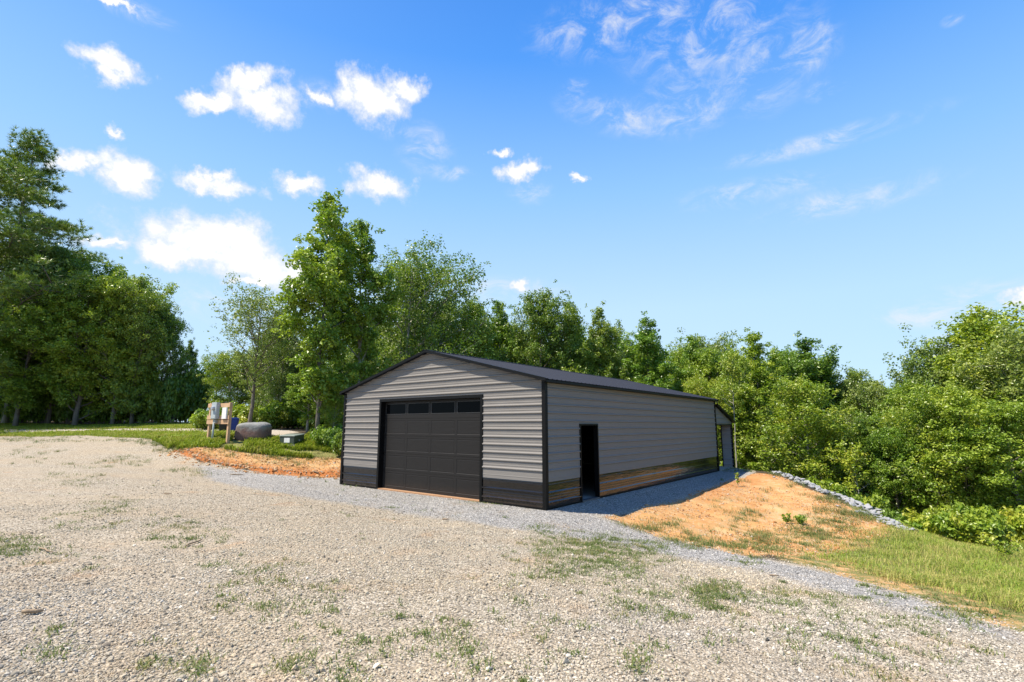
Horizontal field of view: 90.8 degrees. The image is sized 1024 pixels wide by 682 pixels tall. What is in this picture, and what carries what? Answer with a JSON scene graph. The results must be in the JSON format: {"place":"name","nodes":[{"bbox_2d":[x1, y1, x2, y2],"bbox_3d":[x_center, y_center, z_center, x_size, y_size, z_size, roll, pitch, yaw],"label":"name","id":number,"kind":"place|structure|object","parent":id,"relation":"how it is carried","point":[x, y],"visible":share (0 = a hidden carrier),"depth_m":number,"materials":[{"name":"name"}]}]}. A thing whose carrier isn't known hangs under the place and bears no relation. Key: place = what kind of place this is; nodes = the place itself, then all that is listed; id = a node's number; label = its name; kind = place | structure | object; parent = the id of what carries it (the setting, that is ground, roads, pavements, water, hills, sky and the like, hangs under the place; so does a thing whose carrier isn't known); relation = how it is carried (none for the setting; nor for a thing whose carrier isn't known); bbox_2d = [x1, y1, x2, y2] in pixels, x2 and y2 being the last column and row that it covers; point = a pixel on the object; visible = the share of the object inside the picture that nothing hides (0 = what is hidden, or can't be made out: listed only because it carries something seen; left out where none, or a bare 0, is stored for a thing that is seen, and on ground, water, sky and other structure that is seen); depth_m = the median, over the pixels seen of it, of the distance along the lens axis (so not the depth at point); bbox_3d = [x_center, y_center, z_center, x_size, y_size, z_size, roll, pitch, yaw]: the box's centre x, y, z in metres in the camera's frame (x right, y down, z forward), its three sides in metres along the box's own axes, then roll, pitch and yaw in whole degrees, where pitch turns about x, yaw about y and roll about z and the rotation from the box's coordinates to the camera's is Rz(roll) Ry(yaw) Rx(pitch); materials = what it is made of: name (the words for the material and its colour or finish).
{"place":"outdoors","nodes":[
{"label":"outdoors","id":0,"kind":"place"},
{"bbox_2d":[0,422,218,438],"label":"field grass","id":1,"kind":"structure","parent":0,"point":[105,426],"depth_m":34.59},
{"bbox_2d":[0,420,1023,681],"bbox_3d":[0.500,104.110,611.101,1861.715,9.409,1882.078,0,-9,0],"label":"ground","id":2,"kind":"structure","parent":0,"point":[24,470],"depth_m":8.51,"materials":[{"name":"gravel"}]},
{"bbox_2d":[16,395,56,422],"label":"shrub","id":3,"kind":"object","parent":2,"relation":"on","point":[32,415],"visible":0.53,"depth_m":41.87,"materials":[{"name":"green plant"}]},
{"bbox_2d":[0,297,81,425],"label":"tree","id":4,"kind":"object","parent":2,"relation":"on","point":[14,390],"visible":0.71,"depth_m":39.25,"materials":[{"name":"green plant"}]},
{"bbox_2d":[29,369,55,423],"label":"shrub","id":5,"kind":"object","parent":2,"relation":"on","point":[45,407],"visible":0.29,"depth_m":42.35,"materials":[{"name":"green plant"}]},
{"bbox_2d":[0,240,97,423],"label":"tree","id":6,"kind":"object","parent":2,"relation":"on","point":[83,260],"visible":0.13,"depth_m":42.92,"materials":[{"name":"green plant"}]},
{"bbox_2d":[0,217,101,422],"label":"tree","id":7,"kind":"object","parent":2,"relation":"on","point":[5,419],"visible":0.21,"depth_m":41.73,"materials":[{"name":"green plant"}]},
{"bbox_2d":[0,124,114,411],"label":"pine tree","id":8,"kind":"object","parent":2,"relation":"on","point":[18,173],"visible":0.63,"depth_m":40.89,"materials":[{"name":"green plant"}]},
{"bbox_2d":[51,390,74,423],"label":"shrub","id":9,"kind":"object","parent":2,"relation":"on","point":[67,414],"visible":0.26,"depth_m":42.64,"materials":[{"name":"green plant"}]},
{"bbox_2d":[5,270,152,424],"bbox_3d":[-34.861,0.664,41.507,7.470,13.474,10.141,-9,-13,42],"label":"tree","id":10,"kind":"object","parent":2,"relation":"on","point":[60,344],"visible":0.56,"depth_m":39.83,"materials":[{"name":"green plant"}]},
{"bbox_2d":[71,390,97,423],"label":"shrub","id":11,"kind":"object","parent":2,"relation":"on","point":[83,420],"visible":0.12,"depth_m":42.74,"materials":[{"name":"green plant"}]},
{"bbox_2d":[84,388,110,423],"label":"shrub","id":12,"kind":"object","parent":2,"relation":"on","point":[99,419],"visible":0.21,"depth_m":42.62,"materials":[{"name":"green plant"}]},
{"bbox_2d":[65,254,158,422],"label":"tree","id":13,"kind":"object","parent":2,"relation":"on","point":[109,271],"visible":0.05,"depth_m":44.71,"materials":[{"name":"green plant"}]},
{"bbox_2d":[103,396,127,423],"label":"shrub","id":14,"kind":"object","parent":2,"relation":"on","point":[106,415],"visible":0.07,"depth_m":42.71,"materials":[{"name":"green plant"}]},
{"bbox_2d":[55,260,179,423],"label":"tree","id":15,"kind":"object","parent":2,"relation":"on","point":[110,290],"visible":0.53,"depth_m":40.97,"materials":[{"name":"green plant"}]},
{"bbox_2d":[110,385,141,423],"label":"shrub","id":16,"kind":"object","parent":2,"relation":"on","point":[125,415],"visible":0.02,"depth_m":43.34,"materials":[{"name":"green plant"}]},
{"bbox_2d":[89,266,183,423],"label":"tree","id":17,"kind":"object","parent":2,"relation":"on","point":[149,316],"visible":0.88,"depth_m":41.33,"materials":[{"name":"green plant"}]},
{"bbox_2d":[134,385,162,422],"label":"shrub","id":18,"kind":"object","parent":2,"relation":"on","point":[148,409],"visible":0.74,"depth_m":42.15,"materials":[{"name":"green plant"}]},
{"bbox_2d":[141,296,193,422],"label":"tree","id":19,"kind":"object","parent":2,"relation":"on","point":[172,322],"visible":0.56,"depth_m":43.81,"materials":[{"name":"green plant"}]},
{"bbox_2d":[156,373,194,422],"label":"shrub","id":20,"kind":"object","parent":2,"relation":"on","point":[169,399],"visible":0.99,"depth_m":42.57,"materials":[{"name":"green plant"}]},
{"bbox_2d":[176,338,202,422],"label":"tree","id":21,"kind":"object","parent":2,"relation":"on","point":[191,365],"visible":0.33,"depth_m":46.31,"materials":[{"name":"green plant"}]},
{"bbox_2d":[178,379,207,422],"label":"shrub","id":22,"kind":"object","parent":2,"relation":"on","point":[184,418],"visible":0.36,"depth_m":43.77,"materials":[{"name":"green plant"}]},
{"bbox_2d":[179,363,213,417],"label":"shrub","id":23,"kind":"object","parent":2,"relation":"on","point":[203,391],"visible":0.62,"depth_m":44.50,"materials":[{"name":"green plant"}]},
{"bbox_2d":[189,410,218,427],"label":"shrub","id":24,"kind":"object","parent":2,"relation":"on","point":[200,418],"visible":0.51,"depth_m":32.36,"materials":[{"name":"green plant"}]},
{"bbox_2d":[198,360,237,410],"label":"tree","id":25,"kind":"object","parent":2,"relation":"on","point":[204,363],"visible":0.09,"depth_m":57.64,"materials":[{"name":"green plant"}]},
{"bbox_2d":[206,402,232,443],"bbox_3d":[-14.246,4.074,24.273,1.784,2.221,0.468,-5,-11,29],"label":"meter stand","id":26,"kind":"object","parent":2,"relation":"on","point":[214,416],"visible":0.87,"depth_m":24.24,"materials":[{"name":"beige wood"}]},
{"bbox_2d":[196,345,252,407],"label":"tree","id":27,"kind":"object","parent":2,"relation":"on","point":[219,364],"visible":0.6,"depth_m":40.34,"materials":[{"name":"green plant"}]},
{"bbox_2d":[222,363,257,409],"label":"tree","id":28,"kind":"object","parent":2,"relation":"on","point":[233,387],"visible":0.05,"depth_m":41.63,"materials":[{"name":"green plant"}]},
{"bbox_2d":[227,403,254,423],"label":"shrub","id":29,"kind":"object","parent":2,"relation":"on","point":[241,413],"visible":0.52,"depth_m":31.59,"materials":[{"name":"green plant"}]},
{"bbox_2d":[151,429,334,457],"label":"weeds","id":30,"kind":"object","parent":2,"relation":"on","point":[268,444],"visible":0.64,"depth_m":23.89,"materials":[{"name":"plant"}]},
{"bbox_2d":[200,271,301,421],"bbox_3d":[-15.935,1.080,31.311,5.586,9.516,5.928,-8,-12,40],"label":"tree","id":31,"kind":"object","parent":2,"relation":"on","point":[259,305],"visible":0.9,"depth_m":30.74,"materials":[{"name":"green plant"}]},
{"bbox_2d":[234,422,271,440],"bbox_3d":[-12.751,4.489,24.904,1.572,0.987,1.144,0,-9,0],"label":"boulder","id":32,"kind":"object","parent":2,"relation":"on","point":[247,430],"visible":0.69,"depth_m":24.42,"materials":[{"name":"stone"}]},
{"bbox_2d":[244,359,288,406],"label":"tree","id":33,"kind":"object","parent":2,"relation":"on","point":[248,402],"visible":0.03,"depth_m":39.09,"materials":[{"name":"green plant"}]},
{"bbox_2d":[247,399,288,428],"bbox_3d":[-15.539,4.727,32.070,2.028,2.087,2.472,-1,-9,6],"label":"shrub","id":34,"kind":"object","parent":2,"relation":"on","point":[271,413],"visible":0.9,"depth_m":31.61,"materials":[{"name":"green plant"}]},
{"bbox_2d":[241,322,299,405],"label":"tree","id":35,"kind":"object","parent":2,"relation":"on","point":[257,391],"visible":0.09,"depth_m":37.48,"materials":[{"name":"green plant"}]},
{"bbox_2d":[244,325,308,427],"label":"tree","id":36,"kind":"object","parent":2,"relation":"on","point":[283,383],"visible":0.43,"depth_m":34.12,"materials":[{"name":"green plant"}]},
{"bbox_2d":[271,401,300,427],"bbox_3d":[-15.640,5.023,33.790,2.359,1.954,1.935,-2,-10,12],"label":"shrub","id":37,"kind":"object","parent":2,"relation":"on","point":[286,422],"visible":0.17,"depth_m":33.78,"materials":[{"name":"green plant"}]},
{"bbox_2d":[279,433,304,445],"bbox_3d":[-10.703,4.878,24.554,1.000,0.733,1.000,-2,-10,12],"label":"transformer box","id":38,"kind":"object","parent":2,"relation":"on","point":[293,439],"visible":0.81,"depth_m":24.21,"materials":[{"name":"green metal"}]},
{"bbox_2d":[280,399,313,427],"bbox_3d":[-14.921,5.039,35.148,2.215,2.406,3.046,-4,-10,20],"label":"shrub","id":39,"kind":"object","parent":2,"relation":"on","point":[291,410],"visible":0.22,"depth_m":34.39,"materials":[{"name":"green plant"}]},
{"bbox_2d":[281,366,323,432],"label":"tree","id":40,"kind":"object","parent":2,"relation":"on","point":[297,383],"visible":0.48,"depth_m":28.03,"materials":[{"name":"green plant"}]},
{"bbox_2d":[297,417,330,429],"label":"shrub","id":41,"kind":"object","parent":2,"relation":"on","point":[311,424],"visible":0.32,"depth_m":31.93,"materials":[{"name":"green plant"}]},
{"bbox_2d":[310,425,331,443],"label":"shrub","id":42,"kind":"object","parent":2,"relation":"on","point":[317,436],"visible":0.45,"depth_m":24.39,"materials":[{"name":"green plant"}]},
{"bbox_2d":[314,403,342,428],"bbox_3d":[-11.647,4.782,32.803,1.723,2.572,2.369,-2,-10,12],"label":"shrub","id":43,"kind":"object","parent":2,"relation":"on","point":[321,422],"visible":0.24,"depth_m":32.21,"materials":[{"name":"green plant"}]},
{"bbox_2d":[269,188,389,431],"bbox_3d":[-10.098,-1.575,26.907,5.284,14.398,6.734,-2,-10,13],"label":"tree","id":44,"kind":"object","parent":2,"relation":"on","point":[315,280],"visible":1,"depth_m":26.01,"materials":[{"name":"green plant"}]},
{"bbox_2d":[311,382,348,428],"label":"tree","id":45,"kind":"object","parent":2,"relation":"on","point":[339,404],"visible":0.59,"depth_m":26.46,"materials":[{"name":"green plant"}]},
{"bbox_2d":[322,426,341,449],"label":"shrub","id":46,"kind":"object","parent":2,"relation":"on","point":[329,437],"visible":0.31,"depth_m":24.05,"materials":[{"name":"green plant"}]},
{"bbox_2d":[331,430,341,455],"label":"shrub","id":47,"kind":"object","parent":2,"relation":"on","point":[336,445],"visible":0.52,"depth_m":23.31,"materials":[{"name":"green plant"}]},
{"bbox_2d":[302,218,407,395],"bbox_3d":[-9.128,-0.570,29.978,5.285,13.575,4.490,0,-9,3],"label":"tree","id":48,"kind":"object","parent":2,"relation":"on","point":[365,272],"visible":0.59,"depth_m":29.53,"materials":[{"name":"green plant"}]},
{"bbox_2d":[340,318,381,373],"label":"tree","id":49,"kind":"object","parent":2,"relation":"on","point":[349,351],"visible":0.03,"depth_m":49.70,"materials":[{"name":"green plant"}]},
{"bbox_2d":[363,239,469,370],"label":"tree","id":50,"kind":"object","parent":2,"relation":"on","point":[406,296],"visible":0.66,"depth_m":33.78,"materials":[{"name":"green plant"}]},
{"bbox_2d":[350,230,505,361],"bbox_3d":[-6.556,-0.016,34.725,10.596,15.280,10.682,7,-12,-35],"label":"tree","id":51,"kind":"object","parent":2,"relation":"on","point":[438,306],"visible":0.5,"depth_m":35.55,"materials":[{"name":"green plant"}]},
{"bbox_2d":[408,292,486,353],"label":"tree","id":52,"kind":"object","parent":2,"relation":"on","point":[443,317],"visible":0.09,"depth_m":45.43,"materials":[{"name":"green plant"}]},
{"bbox_2d":[443,295,504,360],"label":"tree","id":53,"kind":"object","parent":2,"relation":"on","point":[484,345],"visible":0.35,"depth_m":37.63,"materials":[{"name":"green plant"}]},
{"bbox_2d":[481,300,532,364],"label":"tree","id":54,"kind":"object","parent":2,"relation":"on","point":[501,322],"visible":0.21,"depth_m":40.36,"materials":[{"name":"green plant"}]},
{"bbox_2d":[0,433,1022,681],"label":"tuft grass","id":55,"kind":"structure","parent":2,"relation":"on","point":[598,549],"depth_m":7.54,"materials":[{"name":"plant"}]},
{"bbox_2d":[159,446,893,556],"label":"clay clods","id":56,"kind":"object","parent":2,"relation":"on","point":[276,468],"visible":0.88,"depth_m":19.06,"materials":[{"name":"soil"}]},
{"bbox_2d":[340,349,734,509],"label":"metal garage","id":57,"kind":"structure","parent":2,"relation":"on","point":[445,425],"depth_m":17.13,"materials":[{"name":"metal"}]},
{"bbox_2d":[382,398,479,499],"bbox_3d":[-2.797,3.576,17.179,4.960,3.107,0.039,-7,-12,38],"label":"overhead door","id":58,"kind":"structure","parent":57,"relation":"in","point":[431,446],"depth_m":17.04,"materials":[{"name":"metal"}]},
{"bbox_2d":[500,279,587,369],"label":"tree","id":59,"kind":"object","parent":2,"relation":"on","point":[537,323],"visible":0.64,"depth_m":39.30,"materials":[{"name":"green plant"}]},
{"bbox_2d":[533,295,600,374],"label":"tree","id":60,"kind":"object","parent":2,"relation":"on","point":[575,363],"visible":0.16,"depth_m":39.97,"materials":[{"name":"green plant"}]},
{"bbox_2d":[576,301,635,380],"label":"tree","id":61,"kind":"object","parent":2,"relation":"on","point":[605,337],"visible":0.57,"depth_m":40.38,"materials":[{"name":"green plant"}]},
{"bbox_2d":[588,335,644,376],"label":"tree","id":62,"kind":"object","parent":2,"relation":"on","point":[623,355],"visible":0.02,"depth_m":45.92,"materials":[{"name":"green plant"}]},
{"bbox_2d":[609,311,686,389],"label":"tree","id":63,"kind":"object","parent":2,"relation":"on","point":[649,339],"visible":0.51,"depth_m":37.95,"materials":[{"name":"green plant"}]},
{"bbox_2d":[624,332,682,379],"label":"tree","id":64,"kind":"object","parent":2,"relation":"on","point":[668,351],"visible":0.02,"depth_m":49.82,"materials":[{"name":"green plant"}]},
{"bbox_2d":[661,346,688,382],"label":"tree","id":65,"kind":"object","parent":2,"relation":"on","point":[675,356],"visible":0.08,"depth_m":43.29,"materials":[{"name":"green plant"}]},
{"bbox_2d":[669,333,724,392],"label":"tree","id":66,"kind":"object","parent":2,"relation":"on","point":[691,346],"visible":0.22,"depth_m":39.93,"materials":[{"name":"green plant"}]},
{"bbox_2d":[680,373,747,461],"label":"tree","id":67,"kind":"object","parent":2,"relation":"on","point":[698,388],"visible":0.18,"depth_m":32.27,"materials":[{"name":"green plant"}]},
{"bbox_2d":[676,338,760,467],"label":"tree","id":68,"kind":"object","parent":2,"relation":"on","point":[709,357],"visible":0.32,"depth_m":37.68,"materials":[{"name":"green plant"}]},
{"bbox_2d":[666,327,776,447],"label":"tree","id":69,"kind":"object","parent":2,"relation":"on","point":[717,345],"visible":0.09,"depth_m":44.75,"materials":[{"name":"green plant"}]},
{"bbox_2d":[709,347,755,467],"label":"tree","id":70,"kind":"object","parent":2,"relation":"on","point":[727,370],"visible":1,"depth_m":30.21,"materials":[{"name":"green plant"}]},
{"bbox_2d":[724,327,806,471],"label":"tree","id":71,"kind":"object","parent":2,"relation":"on","point":[752,352],"visible":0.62,"depth_m":35.44,"materials":[{"name":"green plant"}]},
{"bbox_2d":[754,423,790,470],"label":"sapling","id":72,"kind":"object","parent":2,"relation":"on","point":[771,435],"visible":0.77,"depth_m":27.53,"materials":[{"name":"green plant"}]},
{"bbox_2d":[748,344,822,473],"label":"tree","id":73,"kind":"object","parent":2,"relation":"on","point":[782,364],"visible":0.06,"depth_m":39.23,"materials":[{"name":"green plant"}]},
{"bbox_2d":[733,373,861,488],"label":"tree","id":74,"kind":"object","parent":2,"relation":"on","point":[799,403],"visible":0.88,"depth_m":27.61,"materials":[{"name":"green plant"}]},
{"bbox_2d":[748,331,859,481],"bbox_3d":[21.274,5.983,36.295,8.245,13.617,6.534,0,-9,-2],"label":"tree","id":75,"kind":"object","parent":2,"relation":"on","point":[823,367],"visible":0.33,"depth_m":36.06,"materials":[{"name":"green plant"}]},
{"bbox_2d":[805,477,844,492],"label":"shrub","id":76,"kind":"object","parent":2,"relation":"on","point":[837,485],"visible":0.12,"depth_m":24.35,"materials":[{"name":"green plant"}]},
{"bbox_2d":[798,433,852,488],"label":"tree","id":77,"kind":"object","parent":2,"relation":"on","point":[826,460],"visible":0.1,"depth_m":29.05,"materials":[{"name":"green plant"}]},
{"bbox_2d":[816,477,848,495],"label":"shrub","id":78,"kind":"object","parent":2,"relation":"on","point":[827,484],"visible":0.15,"depth_m":24.29,"materials":[{"name":"green plant"}]},
{"bbox_2d":[820,361,885,492],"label":"tree","id":79,"kind":"object","parent":2,"relation":"on","point":[854,375],"visible":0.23,"depth_m":35.28,"materials":[{"name":"green plant"}]},
{"bbox_2d":[825,438,882,498],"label":"sapling","id":80,"kind":"object","parent":2,"relation":"on","point":[848,459],"visible":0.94,"depth_m":24.96,"materials":[{"name":"green plant"}]},
{"bbox_2d":[830,370,899,496],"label":"tree","id":81,"kind":"object","parent":2,"relation":"on","point":[863,392],"visible":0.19,"depth_m":33.64,"materials":[{"name":"green plant"}]},
{"bbox_2d":[830,407,910,508],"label":"tree","id":82,"kind":"object","parent":2,"relation":"on","point":[862,428],"visible":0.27,"depth_m":27.60,"materials":[{"name":"green plant"}]},
{"bbox_2d":[860,492,891,510],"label":"shrub","id":83,"kind":"object","parent":2,"relation":"on","point":[878,501],"visible":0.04,"depth_m":22.46,"materials":[{"name":"green plant"}]},
{"bbox_2d":[876,508,901,520],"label":"shrub","id":84,"kind":"object","parent":2,"relation":"on","point":[893,514],"visible":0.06,"depth_m":20.77,"materials":[{"name":"green plant"}]},
{"bbox_2d":[854,421,939,512],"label":"tree","id":85,"kind":"object","parent":2,"relation":"on","point":[885,450],"visible":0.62,"depth_m":25.75,"materials":[{"name":"green plant"}]},
{"bbox_2d":[869,377,945,513],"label":"tree","id":86,"kind":"object","parent":2,"relation":"on","point":[905,386],"visible":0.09,"depth_m":29.22,"materials":[{"name":"green plant"}]},
{"bbox_2d":[797,516,1023,613],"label":"long grass","id":87,"kind":"structure","parent":2,"relation":"on","point":[1006,581],"depth_m":11.18,"materials":[{"name":"plant"}]},
{"bbox_2d":[891,514,929,532],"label":"shrub","id":88,"kind":"object","parent":2,"relation":"on","point":[905,521],"visible":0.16,"depth_m":19.34,"materials":[{"name":"green plant"}]},
{"bbox_2d":[858,394,997,515],"bbox_3d":[20.644,6.822,25.475,4.889,8.178,4.949,-4,-10,22],"label":"tree","id":89,"kind":"object","parent":2,"relation":"on","point":[916,419],"visible":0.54,"depth_m":24.74,"materials":[{"name":"green plant"}]},
{"bbox_2d":[902,503,955,534],"bbox_3d":[16.139,7.009,19.088,2.207,1.785,1.810,1,-9,-6],"label":"shrub","id":90,"kind":"object","parent":2,"relation":"on","point":[919,518],"visible":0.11,"depth_m":19.02,"materials":[{"name":"green plant"}]},
{"bbox_2d":[882,323,992,497],"bbox_3d":[27.625,5.463,31.048,8.372,13.677,7.497,-3,-10,20],"label":"tree","id":91,"kind":"object","parent":2,"relation":"on","point":[911,363],"visible":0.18,"depth_m":31.57,"materials":[{"name":"green plant"}]},
{"bbox_2d":[926,500,975,540],"bbox_3d":[15.430,6.375,17.559,1.612,1.687,1.322,-3,-10,16],"label":"shrub","id":92,"kind":"object","parent":2,"relation":"on","point":[938,515],"visible":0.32,"depth_m":17.44,"materials":[{"name":"green plant"}]},
{"bbox_2d":[886,376,1023,511],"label":"tree","id":93,"kind":"object","parent":2,"relation":"on","point":[959,406],"visible":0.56,"depth_m":23.93,"materials":[{"name":"green plant"}]},
{"bbox_2d":[895,301,1023,506],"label":"tree","id":94,"kind":"object","parent":2,"relation":"on","point":[972,326],"visible":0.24,"depth_m":29.00,"materials":[{"name":"green plant"}]},
{"bbox_2d":[923,506,1019,541],"bbox_3d":[15.767,6.444,17.358,1.783,1.464,2.174,3,-10,-18],"label":"shrub","id":95,"kind":"object","parent":2,"relation":"on","point":[1011,528],"visible":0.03,"depth_m":17.52,"materials":[{"name":"green plant"}]},
{"bbox_2d":[923,396,1023,511],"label":"tree","id":96,"kind":"object","parent":2,"relation":"on","point":[1007,480],"visible":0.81,"depth_m":22.72,"materials":[{"name":"green plant"}]},
{"bbox_2d":[935,307,1023,505],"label":"tree","id":97,"kind":"object","parent":2,"relation":"on","point":[1014,388],"visible":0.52,"depth_m":25.72,"materials":[{"name":"green plant"}]},
{"bbox_2d":[949,503,1009,546],"bbox_3d":[15.352,6.133,16.563,1.675,1.585,1.374,8,-12,-38],"label":"shrub","id":98,"kind":"object","parent":2,"relation":"on","point":[996,518],"visible":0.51,"depth_m":16.34,"materials":[{"name":"green plant"}]},
{"bbox_2d":[936,511,1023,547],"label":"shrub","id":99,"kind":"object","parent":2,"relation":"on","point":[956,532],"visible":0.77,"depth_m":16.26,"materials":[{"name":"green plant"}]},
{"bbox_2d":[980,535,1023,557],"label":"weed","id":100,"kind":"object","parent":2,"relation":"on","point":[1001,550],"visible":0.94,"depth_m":12.95,"materials":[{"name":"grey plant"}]},
{"bbox_2d":[999,505,1023,539],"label":"shrub","id":101,"kind":"object","parent":2,"relation":"on","point":[1014,519],"visible":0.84,"depth_m":16.85,"materials":[{"name":"green plant"}]},
{"bbox_2d":[0,474,1023,681],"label":"gravel","id":102,"kind":"structure","parent":0,"point":[73,670],"depth_m":5.95,"materials":[{"name":"gravel"}]},
{"bbox_2d":[0,0,1023,421],"label":"sky","id":103,"kind":"structure","parent":0,"point":[844,173],"materials":[{"name":"blue"}]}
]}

